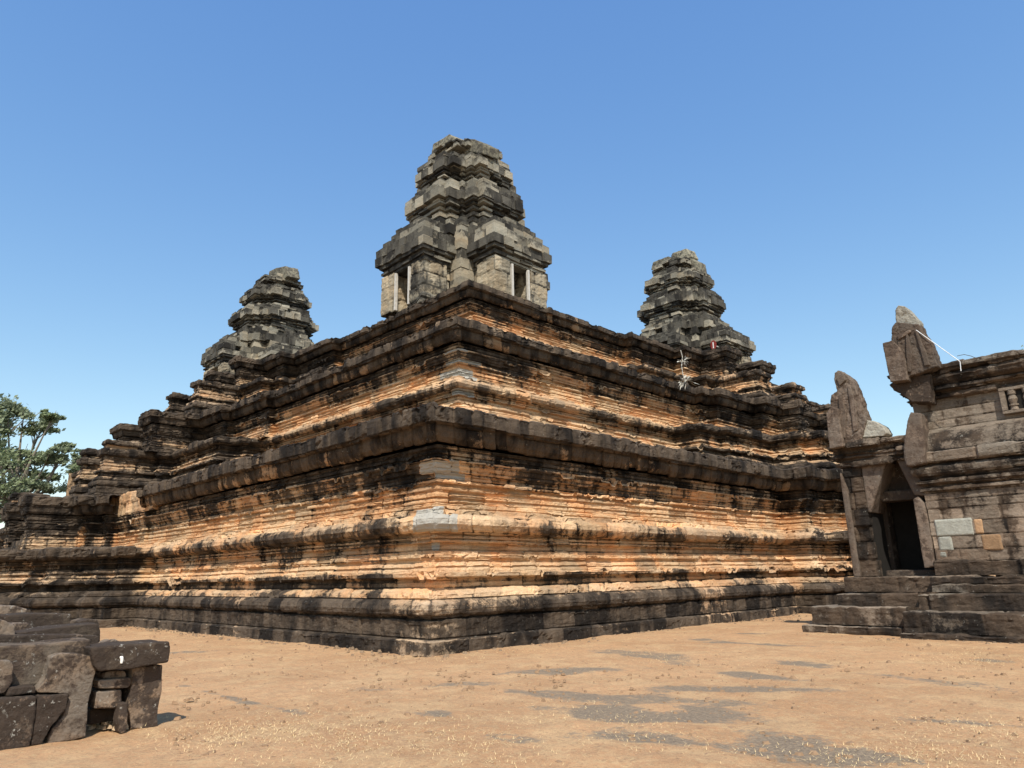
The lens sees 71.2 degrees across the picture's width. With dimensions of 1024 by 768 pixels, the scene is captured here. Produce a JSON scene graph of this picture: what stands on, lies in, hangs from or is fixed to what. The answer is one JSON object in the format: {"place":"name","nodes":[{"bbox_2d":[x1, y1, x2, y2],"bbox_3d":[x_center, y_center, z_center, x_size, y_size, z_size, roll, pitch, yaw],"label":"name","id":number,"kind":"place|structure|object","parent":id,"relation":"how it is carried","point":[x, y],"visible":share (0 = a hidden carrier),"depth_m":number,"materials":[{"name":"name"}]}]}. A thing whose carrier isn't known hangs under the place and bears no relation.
{"place":"outdoors","nodes":[
{"label":"outdoors","id":0,"kind":"place"},
{"bbox_2d":[200,266,318,379],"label":"temple tower","id":1,"kind":"structure","parent":0,"point":[271,317],"depth_m":54.66,"materials":[{"name":"stone"}]},
{"bbox_2d":[375,134,551,317],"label":"temple tower","id":2,"kind":"structure","parent":0,"point":[464,212],"depth_m":37.53,"materials":[{"name":"stone"}]},
{"bbox_2d":[0,613,1023,767],"bbox_3d":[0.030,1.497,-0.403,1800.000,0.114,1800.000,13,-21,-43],"label":"ground","id":3,"kind":"structure","parent":0,"point":[781,719],"depth_m":8.79,"materials":[{"name":"beige sand"}]},
{"bbox_2d":[0,605,26,613],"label":"stone block","id":4,"kind":"object","parent":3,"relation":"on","point":[5,609],"depth_m":9.36,"materials":[{"name":"grey stone"}]},
{"bbox_2d":[0,693,35,750],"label":"stone block","id":5,"kind":"structure","parent":3,"relation":"on","point":[17,715],"depth_m":7.10,"materials":[{"name":"grey stone"}]},
{"bbox_2d":[0,660,12,692],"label":"stone block","id":6,"kind":"structure","parent":5,"relation":"on","point":[6,672],"depth_m":7.20,"materials":[{"name":"grey stone"}]},
{"bbox_2d":[0,684,35,695],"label":"stone block","id":7,"kind":"structure","parent":5,"relation":"on","point":[12,690],"depth_m":7.26,"materials":[{"name":"grey stone"}]},
{"bbox_2d":[0,637,90,685],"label":"stone block","id":8,"kind":"structure","parent":7,"relation":"on","point":[27,660],"depth_m":7.51,"materials":[{"name":"grey stone"}]},
{"bbox_2d":[0,633,98,643],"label":"stone block","id":9,"kind":"structure","parent":8,"relation":"on","point":[18,638],"depth_m":7.99,"materials":[{"name":"grey stone"}]},
{"bbox_2d":[0,619,14,633],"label":"stone block","id":10,"kind":"structure","parent":9,"relation":"on","point":[6,627],"depth_m":7.93,"materials":[{"name":"grey stone"}]},
{"bbox_2d":[15,622,99,640],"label":"stone block","id":11,"kind":"structure","parent":9,"relation":"on","point":[88,628],"depth_m":8.41,"materials":[{"name":"grey stone"}]},
{"bbox_2d":[9,622,32,629],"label":"stone block","id":12,"kind":"structure","parent":11,"relation":"on","point":[20,625],"depth_m":8.36,"materials":[{"name":"grey stone"}]},
{"bbox_2d":[70,618,98,625],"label":"stone block","id":13,"kind":"structure","parent":11,"relation":"on","point":[80,620],"depth_m":8.95,"materials":[{"name":"grey stone"}]},
{"bbox_2d":[0,612,70,626],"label":"stone block","id":14,"kind":"object","parent":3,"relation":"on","point":[37,619],"depth_m":8.98,"materials":[{"name":"grey stone"}]},
{"bbox_2d":[0,393,76,526],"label":"broadleaf tree","id":15,"kind":"object","parent":3,"relation":"on","point":[21,477],"visible":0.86,"depth_m":59.36,"materials":[{"name":"green plant"}]},
{"bbox_2d":[29,692,67,744],"bbox_3d":[-4.869,3.461,7.435,0.306,0.488,0.414,13,-21,-43],"label":"stone block","id":16,"kind":"object","parent":3,"relation":"on","point":[50,708],"depth_m":7.30,"materials":[{"name":"grey stone"}]},
{"bbox_2d":[34,652,95,742],"bbox_3d":[-4.809,3.315,7.611,0.541,0.885,0.418,13,-21,-43],"label":"stone block","id":17,"kind":"object","parent":3,"relation":"on","point":[71,675],"depth_m":7.51,"materials":[{"name":"grey stone"}]},
{"bbox_2d":[54,448,82,492],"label":"broadleaf tree","id":18,"kind":"object","parent":3,"relation":"on","point":[73,467],"visible":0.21,"depth_m":66.00,"materials":[{"name":"green plant"}]},
{"bbox_2d":[87,721,128,729],"bbox_3d":[-4.724,3.899,8.356,0.471,0.121,1.426,7,-17,-28],"label":"rubble","id":19,"kind":"object","parent":3,"relation":"on","point":[105,725],"visible":0.16,"depth_m":7.91,"materials":[{"name":"grey stone"}]},
{"bbox_2d":[86,706,113,724],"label":"stone block","id":20,"kind":"structure","parent":19,"relation":"on","point":[95,716],"depth_m":7.91,"materials":[{"name":"black stone"}]},
{"bbox_2d":[88,688,121,708],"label":"stone block","id":21,"kind":"structure","parent":20,"relation":"on","point":[105,698],"depth_m":7.80,"materials":[{"name":"grey stone"}]},
{"bbox_2d":[92,677,130,687],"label":"stone block","id":22,"kind":"structure","parent":21,"relation":"on","point":[123,682],"depth_m":7.85,"materials":[{"name":"grey stone"}]},
{"bbox_2d":[94,669,125,678],"bbox_3d":[-4.515,3.249,8.014,0.268,0.090,0.303,13,-21,-43],"label":"stone block","id":23,"kind":"object","parent":22,"relation":"on","point":[116,673],"depth_m":7.92,"materials":[{"name":"stone"}]},
{"bbox_2d":[83,639,169,670],"bbox_3d":[-4.397,3.064,8.080,0.855,0.282,0.543,13,-21,-43],"label":"stone block","id":24,"kind":"object","parent":23,"relation":"on","point":[119,655],"depth_m":7.91,"materials":[{"name":"grey stone"}]},
{"bbox_2d":[99,639,117,642],"bbox_3d":[-4.717,3.027,8.363,0.233,0.090,0.305,13,-21,-43],"label":"stone block","id":25,"kind":"object","parent":24,"relation":"on","point":[108,640],"depth_m":8.31,"materials":[{"name":"grey stone"}]},
{"bbox_2d":[113,701,127,732],"bbox_3d":[-4.287,3.649,7.827,0.111,0.310,0.169,13,-21,-43],"label":"stone block","id":26,"kind":"object","parent":3,"relation":"on","point":[120,717],"depth_m":7.78,"materials":[{"name":"grey stone"}]},
{"bbox_2d":[120,664,161,728],"bbox_3d":[-4.241,3.556,8.145,0.361,0.688,0.357,13,-21,-43],"label":"stone block","id":27,"kind":"object","parent":3,"relation":"on","point":[140,695],"depth_m":8.03,"materials":[{"name":"grey stone"}]},
{"bbox_2d":[0,279,1023,656],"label":"temple pyramid","id":28,"kind":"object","parent":3,"relation":"on","point":[468,465],"visible":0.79,"depth_m":25.02,"materials":[{"name":"stone"}]},
{"bbox_2d":[677,350,696,388],"bbox_3d":[7.909,-0.631,32.537,0.744,2.017,1.193,-12,-19,36],"label":"dried plant","id":29,"kind":"object","parent":28,"relation":"hanging from","point":[684,376],"visible":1,"depth_m":32.52,"materials":[{"name":"beige plant"}]},
{"bbox_2d":[118,613,1020,657],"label":"fallen chips","id":30,"kind":"object","parent":3,"relation":"on","point":[349,648],"visible":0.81,"depth_m":17.91,"materials":[{"name":"stone"}]},
{"bbox_2d":[118,618,1023,765],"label":"pebbles","id":31,"kind":"object","parent":3,"relation":"on","point":[472,688],"visible":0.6,"depth_m":8.96,"materials":[{"name":"beige stone"}]},
{"bbox_2d":[802,350,1023,642],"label":"stone hall","id":32,"kind":"structure","parent":3,"relation":"on","point":[933,498],"depth_m":17.50,"materials":[{"name":"stone"}]},
{"bbox_2d":[826,370,871,449],"bbox_3d":[9.152,0.678,19.535,0.633,2.152,1.020,13,-21,-43],"label":"pediment fragment","id":33,"kind":"object","parent":32,"relation":"on","point":[847,415],"visible":0.94,"depth_m":19.35,"materials":[{"name":"stone"}]},
{"bbox_2d":[863,420,892,437],"bbox_3d":[9.653,1.218,19.082,0.525,0.508,0.792,13,-21,-43],"label":"squat stone","id":34,"kind":"object","parent":32,"relation":"on","point":[874,429],"visible":0.65,"depth_m":18.84,"materials":[{"name":"grey stone"}]},
{"bbox_2d":[883,305,941,383],"bbox_3d":[10.347,-1.067,18.572,0.655,2.070,1.170,13,-21,-43],"label":"pediment fragment","id":35,"kind":"object","parent":32,"relation":"on","point":[910,351],"visible":0.99,"depth_m":18.37,"materials":[{"name":"stone"}]},
{"bbox_2d":[916,330,960,369],"bbox_3d":[10.646,-0.855,17.856,0.019,1.289,0.857,12,-20,-40],"label":"brace rod","id":36,"kind":"object","parent":35,"relation":"attached to","point":[941,348],"visible":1,"depth_m":17.81,"materials":[{"name":"grey metal"}]},
{"bbox_2d":[998,384,1023,414],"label":"false window","id":37,"kind":"structure","parent":32,"relation":"in","point":[1011,398],"depth_m":17.08,"materials":[{"name":"stone"}]},
{"bbox_2d":[0,0,1023,528],"label":"sky","id":38,"kind":"structure","parent":0,"point":[831,167],"materials":[{"name":"blue"}]},
{"bbox_2d":[123,623,1023,767],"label":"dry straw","id":39,"kind":"object","parent":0,"point":[569,733],"visible":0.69,"depth_m":7.11,"materials":[{"name":"beige plant"}]},
{"bbox_2d":[637,249,755,364],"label":"temple tower","id":40,"kind":"structure","parent":0,"point":[683,304],"depth_m":53.76,"materials":[{"name":"stone"}]},
{"bbox_2d":[710,340,717,348],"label":"warning sign","id":41,"kind":"object","parent":40,"relation":"attached to","point":[713,344],"visible":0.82,"depth_m":50.77,"materials":[{"name":"red paint"}]}
]}

